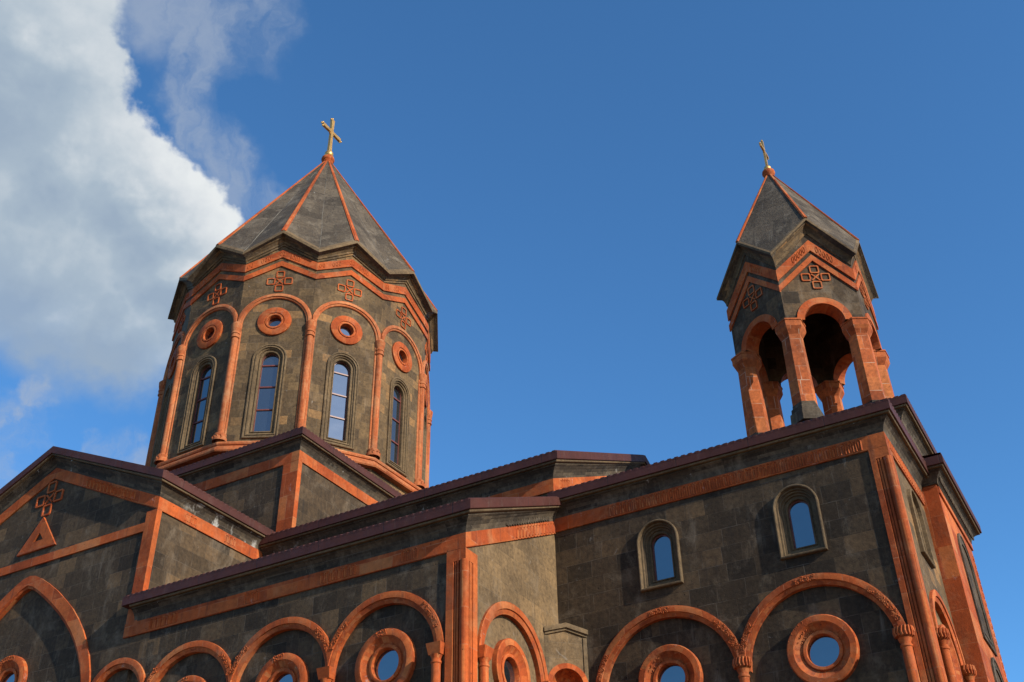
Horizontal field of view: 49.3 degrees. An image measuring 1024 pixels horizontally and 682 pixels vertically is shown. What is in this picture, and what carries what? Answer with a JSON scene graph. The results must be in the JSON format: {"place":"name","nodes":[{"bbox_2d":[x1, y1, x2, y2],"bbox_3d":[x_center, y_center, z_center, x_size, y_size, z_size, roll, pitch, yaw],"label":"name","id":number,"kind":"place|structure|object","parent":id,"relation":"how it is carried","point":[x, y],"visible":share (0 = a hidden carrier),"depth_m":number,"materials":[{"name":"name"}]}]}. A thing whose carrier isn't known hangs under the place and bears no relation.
{"place":"outdoors","nodes":[
{"label":"outdoors","id":0,"kind":"place"},
{"bbox_2d":[0,394,1007,681],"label":"church","id":1,"kind":"structure","parent":0,"point":[836,546],"depth_m":27.73,"materials":[{"name":"black stone"}]},
{"bbox_2d":[0,655,27,681],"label":"round window","id":2,"kind":"structure","parent":1,"relation":"in","point":[13,668],"depth_m":31.59,"materials":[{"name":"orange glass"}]},
{"bbox_2d":[17,517,56,556],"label":"triangle window","id":3,"kind":"structure","parent":1,"relation":"in","point":[41,538],"depth_m":33.88,"materials":[{"name":"orange stone"}]},
{"bbox_2d":[177,675,206,681],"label":"round window","id":4,"kind":"structure","parent":1,"relation":"in","point":[191,678],"depth_m":27.75,"materials":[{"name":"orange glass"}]},
{"bbox_2d":[255,653,308,681],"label":"round window","id":5,"kind":"structure","parent":1,"relation":"in","point":[284,667],"depth_m":26.52,"materials":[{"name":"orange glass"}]},
{"bbox_2d":[145,154,437,494],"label":"dome tower","id":6,"kind":"structure","parent":1,"relation":"on","point":[305,301],"depth_m":44.18,"materials":[{"name":"grey stone"}]},
{"bbox_2d":[150,384,172,466],"bbox_3d":[-13.709,3.539,43.932,0.335,4.150,1.320,17,-39,-24],"label":"window","id":7,"kind":"structure","parent":6,"relation":"in","point":[158,441],"depth_m":44.19,"materials":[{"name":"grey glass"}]},
{"bbox_2d":[168,348,176,378],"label":"round window","id":8,"kind":"structure","parent":6,"relation":"in","point":[172,366],"depth_m":45.44,"materials":[{"name":"orange stone"}]},
{"bbox_2d":[177,356,216,454],"bbox_3d":[-11.823,2.372,42.329,1.320,4.150,0.335,-20,-39,25],"label":"window","id":9,"kind":"structure","parent":6,"relation":"in","point":[202,378],"depth_m":42.32,"materials":[{"name":"grey glass"}]},
{"bbox_2d":[197,319,222,348],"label":"round window","id":10,"kind":"structure","parent":6,"relation":"in","point":[210,333],"depth_m":44.02,"materials":[{"name":"orange stone"}]},
{"bbox_2d":[241,344,286,438],"bbox_3d":[-9.200,1.891,41.722,1.320,4.150,0.335,-2,-35,1],"label":"window","id":11,"kind":"structure","parent":6,"relation":"in","point":[262,413],"depth_m":41.68,"materials":[{"name":"clear glass"}]},
{"bbox_2d":[257,307,291,335],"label":"round window","id":12,"kind":"structure","parent":6,"relation":"in","point":[274,321],"depth_m":43.43,"materials":[{"name":"orange stone"}]},
{"bbox_2d":[321,118,341,155],"bbox_3d":[-9.210,-10.328,56.651,0.440,2.809,1.697,-19,-39,24],"label":"cross finial","id":13,"kind":"object","parent":6,"relation":"on","point":[330,130],"visible":0.94,"depth_m":56.62,"materials":[{"name":"metal"}]},
{"bbox_2d":[320,352,359,449],"bbox_3d":[-6.540,2.223,42.273,1.320,4.150,0.335,17,-39,-24],"label":"window","id":14,"kind":"structure","parent":6,"relation":"in","point":[338,423],"depth_m":42.25,"materials":[{"name":"clear glass"}]},
{"bbox_2d":[330,316,361,344],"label":"round window","id":15,"kind":"structure","parent":6,"relation":"in","point":[346,330],"depth_m":44.01,"materials":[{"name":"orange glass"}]},
{"bbox_2d":[385,377,409,476],"bbox_3d":[-4.558,3.280,43.835,0.335,4.150,1.320,-20,-39,25],"label":"window","id":16,"kind":"structure","parent":6,"relation":"in","point":[397,443],"depth_m":43.88,"materials":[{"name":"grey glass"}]},
{"bbox_2d":[392,342,411,372],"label":"round window","id":17,"kind":"structure","parent":6,"relation":"in","point":[401,355],"depth_m":45.57,"materials":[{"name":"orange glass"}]},
{"bbox_2d":[422,411,426,482],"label":"window","id":18,"kind":"structure","parent":6,"relation":"in","point":[425,424],"depth_m":46.64,"materials":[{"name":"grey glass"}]},
{"bbox_2d":[424,381,427,407],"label":"round window","id":19,"kind":"structure","parent":6,"relation":"in","point":[426,391],"depth_m":47.68,"materials":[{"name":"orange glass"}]},
{"bbox_2d":[355,628,415,681],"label":"round window","id":20,"kind":"structure","parent":1,"relation":"in","point":[389,655],"depth_m":25.20,"materials":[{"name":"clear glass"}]},
{"bbox_2d":[492,638,530,681],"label":"round window","id":21,"kind":"structure","parent":1,"relation":"in","point":[509,661],"depth_m":25.93,"materials":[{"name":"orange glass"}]},
{"bbox_2d":[636,519,683,592],"bbox_3d":[3.765,5.413,28.158,1.130,1.825,0.428,-19,-39,24],"label":"window","id":22,"kind":"structure","parent":1,"relation":"in","point":[657,542],"depth_m":28.22,"materials":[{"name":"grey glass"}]},
{"bbox_2d":[638,644,703,681],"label":"round window","id":23,"kind":"structure","parent":1,"relation":"in","point":[670,662],"depth_m":26.52,"materials":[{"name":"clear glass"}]},
{"bbox_2d":[772,484,827,560],"bbox_3d":[6.897,4.332,26.712,1.130,1.825,0.428,-19,-39,24],"label":"window","id":24,"kind":"structure","parent":1,"relation":"in","point":[799,527],"depth_m":26.76,"materials":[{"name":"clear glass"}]},
{"bbox_2d":[716,168,893,436],"bbox_3d":[9.563,-1.378,37.263,4.765,11.890,5.440,-19,-39,24],"label":"belfry","id":25,"kind":"object","parent":1,"relation":"on","point":[797,294],"visible":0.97,"depth_m":35.73,"materials":[{"name":"grey stone"}]},
{"bbox_2d":[759,140,770,168],"bbox_3d":[9.345,-6.849,41.183,0.270,1.616,1.011,-19,-39,24],"label":"cross finial","id":26,"kind":"object","parent":25,"relation":"on","point":[761,145],"visible":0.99,"depth_m":41.10,"materials":[{"name":"metal"}]},
{"bbox_2d":[787,614,859,681],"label":"round window","id":27,"kind":"structure","parent":1,"relation":"in","point":[821,647],"depth_m":24.87,"materials":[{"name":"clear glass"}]},
{"bbox_2d":[907,488,935,568],"bbox_3d":[9.809,4.530,27.249,0.428,1.860,1.160,-19,-39,24],"label":"window","id":28,"kind":"structure","parent":1,"relation":"in","point":[917,516],"depth_m":27.18,"materials":[{"name":"grey stone"}]},
{"bbox_2d":[938,624,962,681],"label":"round window","id":29,"kind":"structure","parent":1,"relation":"in","point":[955,661],"depth_m":25.85,"materials":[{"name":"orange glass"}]},
{"bbox_2d":[0,0,1023,681],"label":"sky","id":30,"kind":"structure","parent":0,"point":[571,187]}
]}

